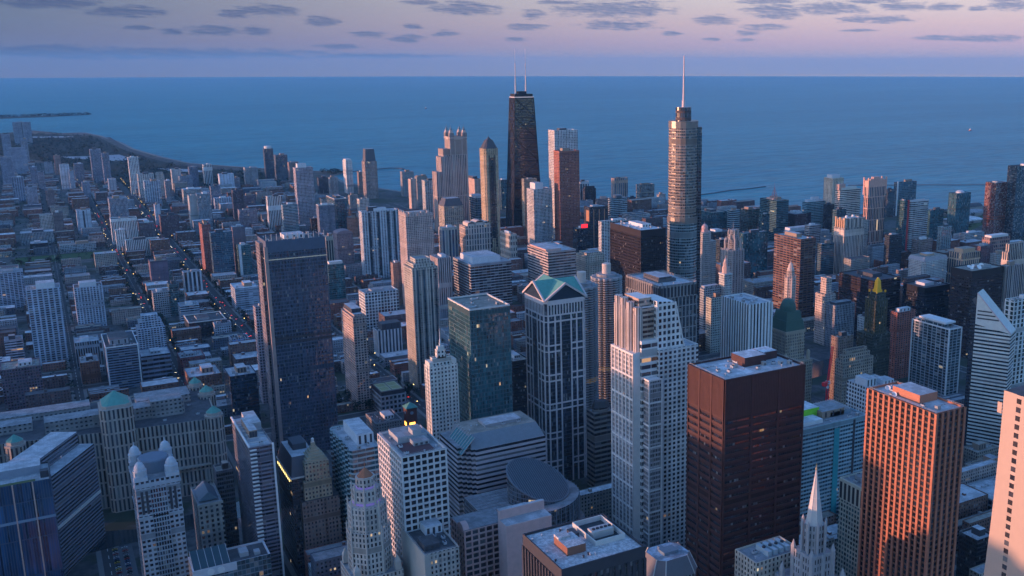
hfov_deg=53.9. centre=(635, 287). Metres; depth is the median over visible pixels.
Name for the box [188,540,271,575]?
podium block
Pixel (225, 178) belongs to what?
apartment tower
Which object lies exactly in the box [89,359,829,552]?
river
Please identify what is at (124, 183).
park woods
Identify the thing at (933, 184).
breakwater
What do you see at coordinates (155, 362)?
office block
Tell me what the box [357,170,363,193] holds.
apartment tower
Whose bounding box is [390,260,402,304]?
apartment tower
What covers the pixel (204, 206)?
apartment tower
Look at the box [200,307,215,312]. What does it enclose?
building
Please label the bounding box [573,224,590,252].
apartment block
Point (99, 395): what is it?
building
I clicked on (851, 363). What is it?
office block
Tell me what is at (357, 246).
building
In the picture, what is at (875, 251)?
building
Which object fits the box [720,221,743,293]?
buttressed tower
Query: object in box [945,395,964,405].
building
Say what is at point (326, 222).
apartment tower
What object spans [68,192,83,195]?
building
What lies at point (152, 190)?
apartment tower
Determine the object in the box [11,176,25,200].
apartment tower
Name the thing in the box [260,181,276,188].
building
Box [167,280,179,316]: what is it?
apartment block
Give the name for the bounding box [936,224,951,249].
office tower
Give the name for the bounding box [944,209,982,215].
waterworks shed
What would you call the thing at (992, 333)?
diamond tower
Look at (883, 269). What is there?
building
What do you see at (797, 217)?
apartment tower
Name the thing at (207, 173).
apartment tower
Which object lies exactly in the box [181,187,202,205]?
apartment block
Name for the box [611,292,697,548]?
stepped tower
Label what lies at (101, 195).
building
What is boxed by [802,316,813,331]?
building
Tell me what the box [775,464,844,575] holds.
church spire
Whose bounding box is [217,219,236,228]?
building
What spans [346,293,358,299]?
building
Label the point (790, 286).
needle tower
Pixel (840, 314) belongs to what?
office block
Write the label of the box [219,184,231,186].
building
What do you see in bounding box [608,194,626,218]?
office tower
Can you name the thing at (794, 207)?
apartment tower
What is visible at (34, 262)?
building
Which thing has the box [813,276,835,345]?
office tower
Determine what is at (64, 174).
apartment tower
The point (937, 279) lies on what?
building
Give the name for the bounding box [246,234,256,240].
building
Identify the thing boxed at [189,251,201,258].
building
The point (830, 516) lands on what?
building
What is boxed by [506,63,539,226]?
braced tower
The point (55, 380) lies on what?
building
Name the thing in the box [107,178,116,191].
apartment tower
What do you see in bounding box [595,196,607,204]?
apartment block
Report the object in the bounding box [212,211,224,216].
building
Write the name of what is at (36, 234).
apartment block
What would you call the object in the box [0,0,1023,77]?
sky
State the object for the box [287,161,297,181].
apartment tower
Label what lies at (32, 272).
building
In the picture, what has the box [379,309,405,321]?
building
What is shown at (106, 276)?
building
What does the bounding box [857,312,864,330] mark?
office block
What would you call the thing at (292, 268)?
office tower
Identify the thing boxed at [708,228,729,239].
office block
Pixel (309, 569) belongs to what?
building
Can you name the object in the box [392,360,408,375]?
building
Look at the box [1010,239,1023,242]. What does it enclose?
building
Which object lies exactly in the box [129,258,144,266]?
building
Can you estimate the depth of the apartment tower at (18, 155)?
3847.17 m
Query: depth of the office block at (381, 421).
1138.21 m
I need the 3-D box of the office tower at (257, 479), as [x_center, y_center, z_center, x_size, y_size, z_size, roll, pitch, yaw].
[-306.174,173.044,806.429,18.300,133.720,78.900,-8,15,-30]
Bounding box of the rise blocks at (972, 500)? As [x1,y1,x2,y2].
[0,160,987,573]
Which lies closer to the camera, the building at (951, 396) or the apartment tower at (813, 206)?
the building at (951, 396)
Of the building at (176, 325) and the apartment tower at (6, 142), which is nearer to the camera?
the building at (176, 325)
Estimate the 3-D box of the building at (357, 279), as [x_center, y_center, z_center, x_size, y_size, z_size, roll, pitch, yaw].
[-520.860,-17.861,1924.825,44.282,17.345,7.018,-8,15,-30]
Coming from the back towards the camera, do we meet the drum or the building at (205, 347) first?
the building at (205, 347)
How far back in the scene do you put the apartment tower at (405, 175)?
3186.18 m
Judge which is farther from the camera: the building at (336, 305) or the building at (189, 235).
the building at (189, 235)
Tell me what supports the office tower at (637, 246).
on the ground at (112, 522)
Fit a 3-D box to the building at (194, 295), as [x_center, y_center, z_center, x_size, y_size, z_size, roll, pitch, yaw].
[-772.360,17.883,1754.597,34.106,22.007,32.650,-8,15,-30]
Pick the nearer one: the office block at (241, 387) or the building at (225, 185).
the office block at (241, 387)
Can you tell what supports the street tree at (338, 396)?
on the ground at (112, 522)
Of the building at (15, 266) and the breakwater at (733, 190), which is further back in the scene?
the breakwater at (733, 190)
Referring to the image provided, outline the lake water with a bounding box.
[0,76,1023,213]
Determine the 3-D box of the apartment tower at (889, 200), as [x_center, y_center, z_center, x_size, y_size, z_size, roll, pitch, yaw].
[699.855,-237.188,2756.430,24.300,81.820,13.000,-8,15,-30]
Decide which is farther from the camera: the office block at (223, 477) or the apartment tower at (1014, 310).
the apartment tower at (1014, 310)
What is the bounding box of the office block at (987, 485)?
[967,475,995,509]
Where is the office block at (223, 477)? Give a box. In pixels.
[213,460,239,547]
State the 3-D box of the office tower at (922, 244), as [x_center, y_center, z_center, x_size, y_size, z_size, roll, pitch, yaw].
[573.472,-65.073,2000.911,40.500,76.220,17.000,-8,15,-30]
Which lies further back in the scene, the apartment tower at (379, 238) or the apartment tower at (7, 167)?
the apartment tower at (7, 167)
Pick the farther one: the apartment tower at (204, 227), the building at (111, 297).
the apartment tower at (204, 227)
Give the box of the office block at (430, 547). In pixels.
[401,517,459,575]
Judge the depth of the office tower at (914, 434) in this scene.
680.53 m
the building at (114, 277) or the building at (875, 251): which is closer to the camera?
the building at (114, 277)
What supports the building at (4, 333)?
on the ground at (112, 522)
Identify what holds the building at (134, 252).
on the ground at (112, 522)
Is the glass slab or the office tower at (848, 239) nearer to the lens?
the glass slab
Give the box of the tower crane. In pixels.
[822,346,833,400]
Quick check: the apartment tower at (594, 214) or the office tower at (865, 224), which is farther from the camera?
the apartment tower at (594, 214)
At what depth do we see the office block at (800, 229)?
2156.88 m
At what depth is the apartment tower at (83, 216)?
2505.43 m
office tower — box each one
[230,410,284,575]
[255,230,337,453]
[330,417,379,539]
[377,424,450,567]
[424,329,459,441]
[448,293,512,421]
[453,250,511,304]
[511,350,527,415]
[522,513,646,575]
[528,242,575,283]
[548,128,577,239]
[553,148,579,247]
[586,399,611,486]
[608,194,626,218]
[610,220,665,295]
[626,270,696,342]
[686,346,805,575]
[701,208,726,228]
[715,237,727,261]
[720,292,772,357]
[758,212,769,241]
[760,187,788,240]
[772,231,815,317]
[800,399,864,522]
[804,223,820,254]
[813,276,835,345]
[831,207,845,241]
[833,215,863,274]
[835,470,861,575]
[838,268,900,338]
[857,381,966,575]
[862,217,868,255]
[883,233,901,265]
[902,279,949,318]
[911,236,932,253]
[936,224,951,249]
[947,246,980,282]
[948,262,1003,357]
[990,250,1002,264]
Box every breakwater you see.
[353,168,404,171]
[701,186,765,194]
[848,184,984,185]
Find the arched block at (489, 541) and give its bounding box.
[451,499,551,575]
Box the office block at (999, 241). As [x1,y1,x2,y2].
[982,233,1009,252]
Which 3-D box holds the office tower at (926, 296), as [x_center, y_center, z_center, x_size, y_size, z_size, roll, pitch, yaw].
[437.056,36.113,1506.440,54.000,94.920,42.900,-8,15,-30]
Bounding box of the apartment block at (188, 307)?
[178,300,199,321]
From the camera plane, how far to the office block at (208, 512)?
797.89 m
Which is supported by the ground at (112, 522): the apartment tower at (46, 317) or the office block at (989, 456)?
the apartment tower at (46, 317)
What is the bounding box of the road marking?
[54,249,419,573]
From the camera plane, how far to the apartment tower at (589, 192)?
2872.16 m
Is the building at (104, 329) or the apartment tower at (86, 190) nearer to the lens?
the building at (104, 329)
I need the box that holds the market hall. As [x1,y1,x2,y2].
[0,377,227,512]
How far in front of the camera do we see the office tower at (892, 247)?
1964.60 m
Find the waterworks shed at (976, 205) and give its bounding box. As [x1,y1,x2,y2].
[970,202,982,208]
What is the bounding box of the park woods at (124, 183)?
[0,112,982,226]
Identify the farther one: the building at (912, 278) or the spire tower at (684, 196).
the building at (912, 278)
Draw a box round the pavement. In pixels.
[0,163,966,575]
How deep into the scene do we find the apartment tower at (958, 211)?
2331.93 m
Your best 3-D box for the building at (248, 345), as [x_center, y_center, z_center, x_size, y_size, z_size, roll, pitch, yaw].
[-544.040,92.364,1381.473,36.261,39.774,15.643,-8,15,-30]
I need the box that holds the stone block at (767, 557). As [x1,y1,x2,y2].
[735,536,790,575]
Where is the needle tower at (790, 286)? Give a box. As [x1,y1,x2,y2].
[784,262,795,300]
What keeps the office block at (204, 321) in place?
on the ground at (112, 522)
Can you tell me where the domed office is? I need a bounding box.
[772,298,812,402]
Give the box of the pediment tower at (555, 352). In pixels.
[522,273,587,480]
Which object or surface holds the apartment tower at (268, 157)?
on the ground at (112, 522)
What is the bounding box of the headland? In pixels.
[0,114,88,118]
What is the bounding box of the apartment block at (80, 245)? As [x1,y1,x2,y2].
[59,240,96,253]
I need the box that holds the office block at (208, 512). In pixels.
[191,480,226,549]
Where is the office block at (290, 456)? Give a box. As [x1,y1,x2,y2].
[276,435,308,575]
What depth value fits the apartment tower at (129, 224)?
2345.78 m
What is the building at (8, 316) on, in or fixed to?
on the ground at (112, 522)
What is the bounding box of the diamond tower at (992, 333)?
[964,289,1015,451]
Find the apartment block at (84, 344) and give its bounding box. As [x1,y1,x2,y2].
[73,334,101,367]
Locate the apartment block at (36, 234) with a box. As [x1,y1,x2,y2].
[20,228,54,245]
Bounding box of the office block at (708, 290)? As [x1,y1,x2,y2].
[699,283,720,329]
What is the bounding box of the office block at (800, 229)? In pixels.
[783,225,804,234]
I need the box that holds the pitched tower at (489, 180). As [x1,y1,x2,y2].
[479,134,500,254]
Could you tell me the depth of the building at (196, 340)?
1487.44 m
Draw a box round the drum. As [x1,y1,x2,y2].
[464,457,584,525]
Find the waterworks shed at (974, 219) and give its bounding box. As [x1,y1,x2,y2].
[943,216,982,223]
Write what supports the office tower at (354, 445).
on the ground at (112, 522)
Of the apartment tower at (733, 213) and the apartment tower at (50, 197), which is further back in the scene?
the apartment tower at (50, 197)
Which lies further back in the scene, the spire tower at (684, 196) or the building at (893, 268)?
the building at (893, 268)
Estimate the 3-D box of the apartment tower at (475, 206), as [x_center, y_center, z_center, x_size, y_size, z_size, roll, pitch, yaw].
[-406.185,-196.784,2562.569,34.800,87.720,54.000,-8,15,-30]
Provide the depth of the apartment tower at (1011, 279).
1448.29 m
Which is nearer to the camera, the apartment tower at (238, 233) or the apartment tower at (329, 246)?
the apartment tower at (238, 233)
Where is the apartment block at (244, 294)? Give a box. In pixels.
[230,280,259,310]
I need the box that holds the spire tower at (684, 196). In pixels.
[667,56,701,361]
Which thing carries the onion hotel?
on the ground at (112, 522)
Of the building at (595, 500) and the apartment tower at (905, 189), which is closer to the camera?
the building at (595, 500)
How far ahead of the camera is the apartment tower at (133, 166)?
3198.66 m
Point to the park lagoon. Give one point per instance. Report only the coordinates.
(112, 158)
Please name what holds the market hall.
on the ground at (112, 522)
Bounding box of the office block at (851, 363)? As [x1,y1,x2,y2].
[833,345,873,404]
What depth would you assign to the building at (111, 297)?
1776.05 m
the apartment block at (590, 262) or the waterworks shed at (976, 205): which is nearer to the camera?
the apartment block at (590, 262)
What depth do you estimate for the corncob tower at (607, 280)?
1186.15 m
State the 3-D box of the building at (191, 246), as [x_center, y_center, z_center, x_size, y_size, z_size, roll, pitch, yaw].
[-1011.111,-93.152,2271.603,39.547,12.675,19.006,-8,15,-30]
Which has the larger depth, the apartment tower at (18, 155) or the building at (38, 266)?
the apartment tower at (18, 155)
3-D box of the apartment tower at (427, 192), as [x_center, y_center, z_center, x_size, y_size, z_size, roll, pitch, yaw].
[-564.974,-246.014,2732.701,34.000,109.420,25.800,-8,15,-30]
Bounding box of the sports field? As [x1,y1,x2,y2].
[15,251,102,264]
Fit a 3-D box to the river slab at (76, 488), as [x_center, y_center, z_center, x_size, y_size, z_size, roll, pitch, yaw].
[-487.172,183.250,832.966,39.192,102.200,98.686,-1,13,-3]
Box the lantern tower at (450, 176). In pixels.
[432,123,469,233]
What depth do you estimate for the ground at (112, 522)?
1441.99 m
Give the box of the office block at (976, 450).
[962,440,997,466]
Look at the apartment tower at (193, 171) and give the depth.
3393.06 m
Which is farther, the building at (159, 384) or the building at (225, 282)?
the building at (225, 282)
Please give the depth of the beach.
4445.07 m
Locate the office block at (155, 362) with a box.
[139,346,172,380]
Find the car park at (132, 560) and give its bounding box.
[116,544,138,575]
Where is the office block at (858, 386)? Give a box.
[846,373,895,412]
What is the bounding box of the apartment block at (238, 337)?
[228,333,248,341]
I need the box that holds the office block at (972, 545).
[956,524,989,575]
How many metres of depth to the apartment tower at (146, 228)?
2372.81 m
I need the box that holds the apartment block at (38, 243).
[29,240,48,248]
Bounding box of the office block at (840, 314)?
[825,299,854,347]
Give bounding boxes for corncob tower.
[577,271,598,425]
[590,262,621,406]
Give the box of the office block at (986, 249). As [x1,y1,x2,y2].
[970,243,993,262]
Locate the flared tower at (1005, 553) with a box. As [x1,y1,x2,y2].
[984,385,1023,575]
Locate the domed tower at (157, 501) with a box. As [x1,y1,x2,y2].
[128,437,189,575]
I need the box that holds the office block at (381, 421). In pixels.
[366,408,402,437]
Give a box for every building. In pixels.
[0,198,18,203]
[0,209,17,216]
[0,232,15,243]
[0,238,15,245]
[0,251,11,257]
[0,264,18,269]
[0,304,15,314]
[0,307,6,314]
[0,314,15,318]
[0,318,18,334]
[0,325,16,334]
[0,329,15,356]
[0,355,11,362]
[23,208,42,216]
[24,204,41,207]
[24,268,51,274]
[24,273,52,290]
[25,260,49,265]
[25,264,50,269]
[25,386,71,407]
[42,360,65,371]
[42,373,68,388]
[50,206,69,217]
[55,201,64,205]
[55,229,74,240]
[61,257,81,265]
[63,266,86,273]
[65,272,90,282]
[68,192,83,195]
[68,195,85,205]
[71,197,89,211]
[75,323,94,326]
[75,324,101,329]
[76,326,109,333]
[77,330,102,335]
[81,226,100,236]
[88,384,118,392]
[89,387,119,398]
[89,387,128,401]
[94,250,117,272]
[95,191,107,200]
[100,278,125,285]
[101,274,118,279]
[103,276,121,279]
[103,283,127,292]
[109,293,131,300]
[110,298,133,305]
[111,306,141,324]
[114,295,131,299]
[125,249,145,257]
[127,254,144,260]
[127,316,140,325]
[127,320,137,329]
[128,207,138,210]
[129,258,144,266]
[132,263,148,272]
[137,272,149,278]
[140,377,179,391]
[145,281,167,298]
[147,286,167,300]
[149,238,169,257]
[153,249,173,257]
[154,253,175,257]
[165,322,184,331]
[166,257,180,270]
[170,205,187,212]
[171,325,201,345]
[173,275,181,280]
[174,338,198,345]
[175,230,196,242]
[175,341,195,347]
[179,214,188,219]
[179,343,210,353]
[180,241,199,245]
[182,243,200,249]
[185,290,208,299]
[186,298,211,306]
[188,357,222,374]
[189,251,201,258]
[192,219,210,232]
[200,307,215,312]
[209,384,225,393]
[211,271,236,284]
[211,333,238,349]
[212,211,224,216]
[216,393,225,398]
[216,399,227,416]
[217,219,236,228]
[217,331,238,334]
[218,202,232,212]
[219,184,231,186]
[219,277,243,292]
[220,187,236,195]
[222,221,239,228]
[228,339,256,365]
[232,350,257,365]
[240,274,257,279]
[240,308,252,314]
[242,187,260,194]
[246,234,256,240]
[246,240,254,244]
[247,204,266,209]
[250,244,255,253]
[251,364,258,380]
[256,191,271,201]
[256,231,275,239]
[257,179,274,186]
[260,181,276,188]
[266,186,282,190]
[283,192,294,201]
[304,540,346,575]
[308,562,311,575]
[310,544,346,575]
[330,299,349,319]
[332,336,343,354]
[337,401,353,412]
[344,262,361,277]
[346,286,357,293]
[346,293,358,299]
[354,244,360,248]
[354,274,377,284]
[362,278,380,288]
[369,279,391,287]
[370,375,396,386]
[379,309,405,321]
[379,349,407,367]
[389,357,407,373]
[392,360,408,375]
[401,321,406,339]
[500,216,505,226]
[500,225,523,235]
[506,257,522,269]
[510,304,524,311]
[511,330,525,334]
[512,279,526,283]
[517,238,527,244]
[580,200,592,205]
[580,482,611,519]
[627,198,650,211]
[716,261,750,283]
[717,199,736,206]
[717,205,736,210]
[732,200,754,212]
[744,277,772,295]
[754,284,772,298]
[756,269,772,277]
[757,274,772,277]
[767,249,773,265]
[799,510,835,533]
[799,522,837,544]
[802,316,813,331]
[843,255,869,271]
[866,266,887,272]
[867,243,883,266]
[880,263,899,273]
[900,250,910,268]
[902,274,929,281]
[915,277,943,281]
[933,248,953,268]
[940,393,962,398]
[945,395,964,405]
[956,509,991,551]
[960,239,981,246]
[961,459,997,483]
[962,511,991,531]
[969,563,984,575]
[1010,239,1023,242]
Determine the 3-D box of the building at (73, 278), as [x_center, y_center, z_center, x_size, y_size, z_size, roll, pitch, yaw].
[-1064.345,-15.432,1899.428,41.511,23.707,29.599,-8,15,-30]
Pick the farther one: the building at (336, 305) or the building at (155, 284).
the building at (155, 284)
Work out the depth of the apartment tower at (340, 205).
2430.81 m
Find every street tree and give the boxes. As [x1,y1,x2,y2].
[336,394,341,402]
[342,389,349,400]
[353,400,361,411]
[364,399,374,411]
[404,384,412,390]
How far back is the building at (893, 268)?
1953.50 m
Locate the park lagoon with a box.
[33,136,202,171]
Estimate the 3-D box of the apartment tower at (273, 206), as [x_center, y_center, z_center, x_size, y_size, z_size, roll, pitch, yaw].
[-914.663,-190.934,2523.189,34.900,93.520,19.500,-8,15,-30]
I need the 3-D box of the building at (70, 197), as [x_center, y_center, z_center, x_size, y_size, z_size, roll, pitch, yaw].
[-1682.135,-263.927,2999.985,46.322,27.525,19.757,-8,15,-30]
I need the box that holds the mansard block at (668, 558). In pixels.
[645,541,696,575]
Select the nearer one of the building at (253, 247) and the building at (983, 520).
the building at (983, 520)
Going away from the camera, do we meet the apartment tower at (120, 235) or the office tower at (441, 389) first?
the office tower at (441, 389)
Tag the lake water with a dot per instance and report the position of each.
(793, 140)
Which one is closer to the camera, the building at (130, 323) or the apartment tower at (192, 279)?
the building at (130, 323)
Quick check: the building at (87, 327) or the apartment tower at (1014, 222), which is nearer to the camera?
the building at (87, 327)
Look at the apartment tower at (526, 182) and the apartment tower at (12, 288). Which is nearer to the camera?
the apartment tower at (12, 288)
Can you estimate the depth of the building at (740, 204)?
2725.06 m
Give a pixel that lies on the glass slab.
(30, 544)
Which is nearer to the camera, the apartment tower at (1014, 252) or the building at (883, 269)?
the apartment tower at (1014, 252)
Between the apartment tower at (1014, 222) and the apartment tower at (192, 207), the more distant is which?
the apartment tower at (192, 207)
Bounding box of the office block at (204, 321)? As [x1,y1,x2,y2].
[184,311,224,337]
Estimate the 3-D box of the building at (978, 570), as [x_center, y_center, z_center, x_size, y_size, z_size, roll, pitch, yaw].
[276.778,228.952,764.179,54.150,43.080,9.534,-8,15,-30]
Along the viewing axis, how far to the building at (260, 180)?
3377.19 m
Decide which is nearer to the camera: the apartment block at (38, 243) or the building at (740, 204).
the apartment block at (38, 243)
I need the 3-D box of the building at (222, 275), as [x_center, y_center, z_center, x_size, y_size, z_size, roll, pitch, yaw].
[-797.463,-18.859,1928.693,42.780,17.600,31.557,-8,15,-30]
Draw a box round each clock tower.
[402,402,416,425]
[718,257,732,295]
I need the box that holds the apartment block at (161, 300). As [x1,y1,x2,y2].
[151,288,171,316]
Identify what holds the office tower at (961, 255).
on the ground at (112, 522)
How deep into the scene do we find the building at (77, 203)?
2855.79 m
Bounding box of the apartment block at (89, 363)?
[79,353,101,384]
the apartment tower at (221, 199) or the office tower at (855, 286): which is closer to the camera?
the office tower at (855, 286)
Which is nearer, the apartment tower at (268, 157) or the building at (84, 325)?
the building at (84, 325)
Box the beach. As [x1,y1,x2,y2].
[79,132,400,191]
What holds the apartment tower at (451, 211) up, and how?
on the ground at (112, 522)
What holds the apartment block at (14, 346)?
on the pavement
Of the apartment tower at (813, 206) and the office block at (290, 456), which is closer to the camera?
the office block at (290, 456)
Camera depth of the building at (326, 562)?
766.73 m
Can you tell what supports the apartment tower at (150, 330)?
on the ground at (112, 522)
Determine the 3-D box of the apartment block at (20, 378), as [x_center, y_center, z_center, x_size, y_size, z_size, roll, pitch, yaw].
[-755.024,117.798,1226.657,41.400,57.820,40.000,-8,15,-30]
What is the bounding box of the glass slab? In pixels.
[0,457,64,575]
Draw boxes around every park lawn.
[0,134,285,191]
[943,211,982,230]
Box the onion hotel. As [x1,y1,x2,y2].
[700,222,715,285]
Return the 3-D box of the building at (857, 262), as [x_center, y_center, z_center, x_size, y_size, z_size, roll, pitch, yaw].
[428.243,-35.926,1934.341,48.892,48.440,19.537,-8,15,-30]
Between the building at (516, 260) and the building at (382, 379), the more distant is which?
the building at (516, 260)
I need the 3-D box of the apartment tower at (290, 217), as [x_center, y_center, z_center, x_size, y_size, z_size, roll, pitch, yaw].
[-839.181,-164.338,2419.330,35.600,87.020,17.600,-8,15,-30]
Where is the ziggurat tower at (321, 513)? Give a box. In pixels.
[300,437,342,549]
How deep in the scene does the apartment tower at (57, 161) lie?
3808.54 m
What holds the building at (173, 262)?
on the ground at (112, 522)
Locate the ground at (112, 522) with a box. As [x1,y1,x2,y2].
[0,130,1023,575]
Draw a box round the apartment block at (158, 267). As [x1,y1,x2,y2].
[148,256,168,281]
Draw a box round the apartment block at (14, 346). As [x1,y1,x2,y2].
[4,334,25,360]
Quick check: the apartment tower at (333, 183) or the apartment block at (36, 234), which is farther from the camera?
the apartment tower at (333, 183)
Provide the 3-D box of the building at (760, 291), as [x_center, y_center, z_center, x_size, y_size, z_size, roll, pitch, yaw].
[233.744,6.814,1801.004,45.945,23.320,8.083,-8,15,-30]
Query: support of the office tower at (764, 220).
on the ground at (112, 522)
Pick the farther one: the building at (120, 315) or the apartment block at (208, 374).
the building at (120, 315)
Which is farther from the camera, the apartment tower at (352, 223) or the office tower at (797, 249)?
the apartment tower at (352, 223)
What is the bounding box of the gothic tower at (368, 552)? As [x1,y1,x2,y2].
[340,464,403,575]
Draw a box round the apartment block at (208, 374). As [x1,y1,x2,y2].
[183,363,222,387]
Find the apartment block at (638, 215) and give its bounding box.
[622,211,649,220]
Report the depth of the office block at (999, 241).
2074.03 m
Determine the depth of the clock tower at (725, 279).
1498.59 m
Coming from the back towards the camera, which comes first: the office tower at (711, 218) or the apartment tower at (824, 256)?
the office tower at (711, 218)
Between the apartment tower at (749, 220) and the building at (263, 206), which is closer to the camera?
the apartment tower at (749, 220)
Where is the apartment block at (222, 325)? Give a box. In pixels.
[213,318,231,335]
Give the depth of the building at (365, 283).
1867.94 m
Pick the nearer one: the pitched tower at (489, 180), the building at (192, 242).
the pitched tower at (489, 180)
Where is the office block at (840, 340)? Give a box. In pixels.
[829,331,853,399]
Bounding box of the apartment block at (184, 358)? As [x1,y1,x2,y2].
[177,349,204,375]
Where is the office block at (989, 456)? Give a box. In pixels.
[965,453,997,465]
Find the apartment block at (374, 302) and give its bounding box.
[359,286,398,328]
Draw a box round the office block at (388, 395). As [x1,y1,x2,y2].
[371,380,406,412]
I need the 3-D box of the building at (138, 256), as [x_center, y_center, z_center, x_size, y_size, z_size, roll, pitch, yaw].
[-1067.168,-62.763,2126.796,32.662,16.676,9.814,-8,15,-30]
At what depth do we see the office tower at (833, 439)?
865.33 m
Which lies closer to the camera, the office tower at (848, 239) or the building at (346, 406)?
the building at (346, 406)
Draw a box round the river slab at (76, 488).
[9,432,105,575]
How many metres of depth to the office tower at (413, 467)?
700.60 m
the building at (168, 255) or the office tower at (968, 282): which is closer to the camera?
the office tower at (968, 282)
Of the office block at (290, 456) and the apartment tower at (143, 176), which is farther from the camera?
the apartment tower at (143, 176)
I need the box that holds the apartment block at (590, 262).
[576,249,604,280]
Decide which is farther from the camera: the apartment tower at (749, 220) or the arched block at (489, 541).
the apartment tower at (749, 220)
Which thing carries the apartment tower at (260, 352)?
on the ground at (112, 522)
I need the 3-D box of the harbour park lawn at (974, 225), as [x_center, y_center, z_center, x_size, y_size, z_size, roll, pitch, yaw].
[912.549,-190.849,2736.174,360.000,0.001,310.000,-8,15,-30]
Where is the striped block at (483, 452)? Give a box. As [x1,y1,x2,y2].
[440,411,545,532]
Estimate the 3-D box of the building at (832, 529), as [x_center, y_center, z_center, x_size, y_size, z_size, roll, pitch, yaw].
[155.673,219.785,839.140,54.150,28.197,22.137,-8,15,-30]
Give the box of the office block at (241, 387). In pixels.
[223,363,260,422]
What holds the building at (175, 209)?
on the ground at (112, 522)
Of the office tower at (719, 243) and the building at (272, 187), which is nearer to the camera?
the office tower at (719, 243)
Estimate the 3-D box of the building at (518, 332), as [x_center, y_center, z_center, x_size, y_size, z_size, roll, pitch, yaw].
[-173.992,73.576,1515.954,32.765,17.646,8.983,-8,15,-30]
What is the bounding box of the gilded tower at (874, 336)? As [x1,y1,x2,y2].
[856,278,890,375]
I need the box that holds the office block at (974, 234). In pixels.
[960,230,984,239]
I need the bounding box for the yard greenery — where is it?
[0,154,525,418]
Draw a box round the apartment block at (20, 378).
[0,357,43,411]
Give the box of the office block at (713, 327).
[705,292,721,352]
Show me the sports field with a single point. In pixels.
(75, 255)
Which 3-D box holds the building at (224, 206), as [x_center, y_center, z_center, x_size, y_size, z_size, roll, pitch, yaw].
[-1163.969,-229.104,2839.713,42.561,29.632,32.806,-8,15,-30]
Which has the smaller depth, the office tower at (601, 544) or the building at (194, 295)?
the office tower at (601, 544)
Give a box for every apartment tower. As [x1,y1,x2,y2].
[0,156,14,182]
[0,268,25,307]
[1,133,11,156]
[8,147,28,173]
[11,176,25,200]
[12,122,32,144]
[20,137,29,161]
[26,185,38,203]
[26,279,69,365]
[30,166,38,185]
[38,170,45,188]
[39,213,54,232]
[44,161,52,173]
[45,188,54,209]
[53,154,60,174]
[53,210,64,233]
[59,163,70,189]
[69,169,75,188]
[73,162,84,181]
[73,279,106,325]
[76,207,91,231]
[81,181,90,196]
[89,148,103,182]
[101,151,111,183]
[101,330,142,388]
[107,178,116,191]
[107,195,128,216]
[110,216,138,244]
[115,227,126,250]
[127,156,139,195]
[136,312,166,348]
[137,172,153,197]
[138,220,155,237]
[143,179,162,205]
[154,202,160,225]
[155,172,164,195]
[159,212,179,237]
[164,179,172,200]
[170,168,180,189]
[178,174,192,186]
[182,269,202,300]
[187,194,198,229]
[188,166,198,186]
[195,192,213,228]
[198,220,212,273]
[202,163,213,185]
[209,184,220,208]
[209,229,235,272]
[213,196,231,208]
[218,172,234,186]
[229,224,245,275]
[231,188,244,220]
[234,176,240,188]
[236,242,252,276]
[237,208,257,227]
[243,166,258,186]
[244,193,255,207]
[253,303,268,403]
[263,146,274,179]
[266,194,281,230]
[274,153,287,180]
[281,202,299,231]
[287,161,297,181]
[293,163,315,230]
[310,216,317,231]
[316,203,335,234]
[317,175,328,193]
[323,233,334,260]
[326,194,347,228]
[327,260,345,299]
[328,175,338,194]
[333,228,354,263]
[341,302,371,409]
[342,158,353,193]
[346,215,358,236]
[348,193,357,208]
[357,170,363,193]
[357,197,368,236]
[358,206,399,277]
[362,148,378,198]
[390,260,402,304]
[398,209,434,306]
[400,169,413,196]
[403,255,440,389]
[408,178,416,208]
[414,174,426,205]
[422,178,433,216]
[430,253,452,304]
[438,197,463,238]
[438,224,458,263]
[459,219,491,252]
[468,175,480,193]
[469,193,481,220]
[499,178,506,209]
[500,230,516,257]
[522,177,536,237]
[526,182,552,243]
[580,179,588,199]
[583,186,595,204]
[584,204,607,247]
[598,217,627,262]
[611,177,627,196]
[636,183,653,197]
[657,192,665,203]
[727,207,739,231]
[739,229,767,278]
[740,206,759,231]
[788,204,800,210]
[788,210,810,226]
[802,196,825,228]
[816,239,833,274]
[822,202,833,232]
[823,174,843,205]
[834,183,860,215]
[863,176,886,244]
[884,187,893,217]
[888,306,915,379]
[893,179,916,215]
[896,199,909,250]
[907,199,928,249]
[908,252,947,282]
[908,314,962,396]
[926,207,943,239]
[947,190,970,237]
[982,181,1007,236]
[1000,260,1020,313]
[1001,241,1023,295]
[1004,163,1023,239]
[1004,294,1023,387]
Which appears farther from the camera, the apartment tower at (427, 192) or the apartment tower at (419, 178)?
the apartment tower at (419, 178)
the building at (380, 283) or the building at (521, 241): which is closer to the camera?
the building at (380, 283)
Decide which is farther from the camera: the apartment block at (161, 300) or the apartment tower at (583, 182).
the apartment tower at (583, 182)
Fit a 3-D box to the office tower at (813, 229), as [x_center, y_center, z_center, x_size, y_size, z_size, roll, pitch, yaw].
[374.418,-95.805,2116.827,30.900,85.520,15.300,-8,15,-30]
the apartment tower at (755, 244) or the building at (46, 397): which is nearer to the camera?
the building at (46, 397)
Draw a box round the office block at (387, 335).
[373,319,402,357]
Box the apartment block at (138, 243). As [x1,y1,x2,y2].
[125,236,158,255]
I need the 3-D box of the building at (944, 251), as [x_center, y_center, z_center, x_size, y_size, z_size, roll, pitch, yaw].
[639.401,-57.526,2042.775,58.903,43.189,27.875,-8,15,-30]
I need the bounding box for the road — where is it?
[0,137,966,575]
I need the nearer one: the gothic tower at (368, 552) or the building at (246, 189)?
the gothic tower at (368, 552)

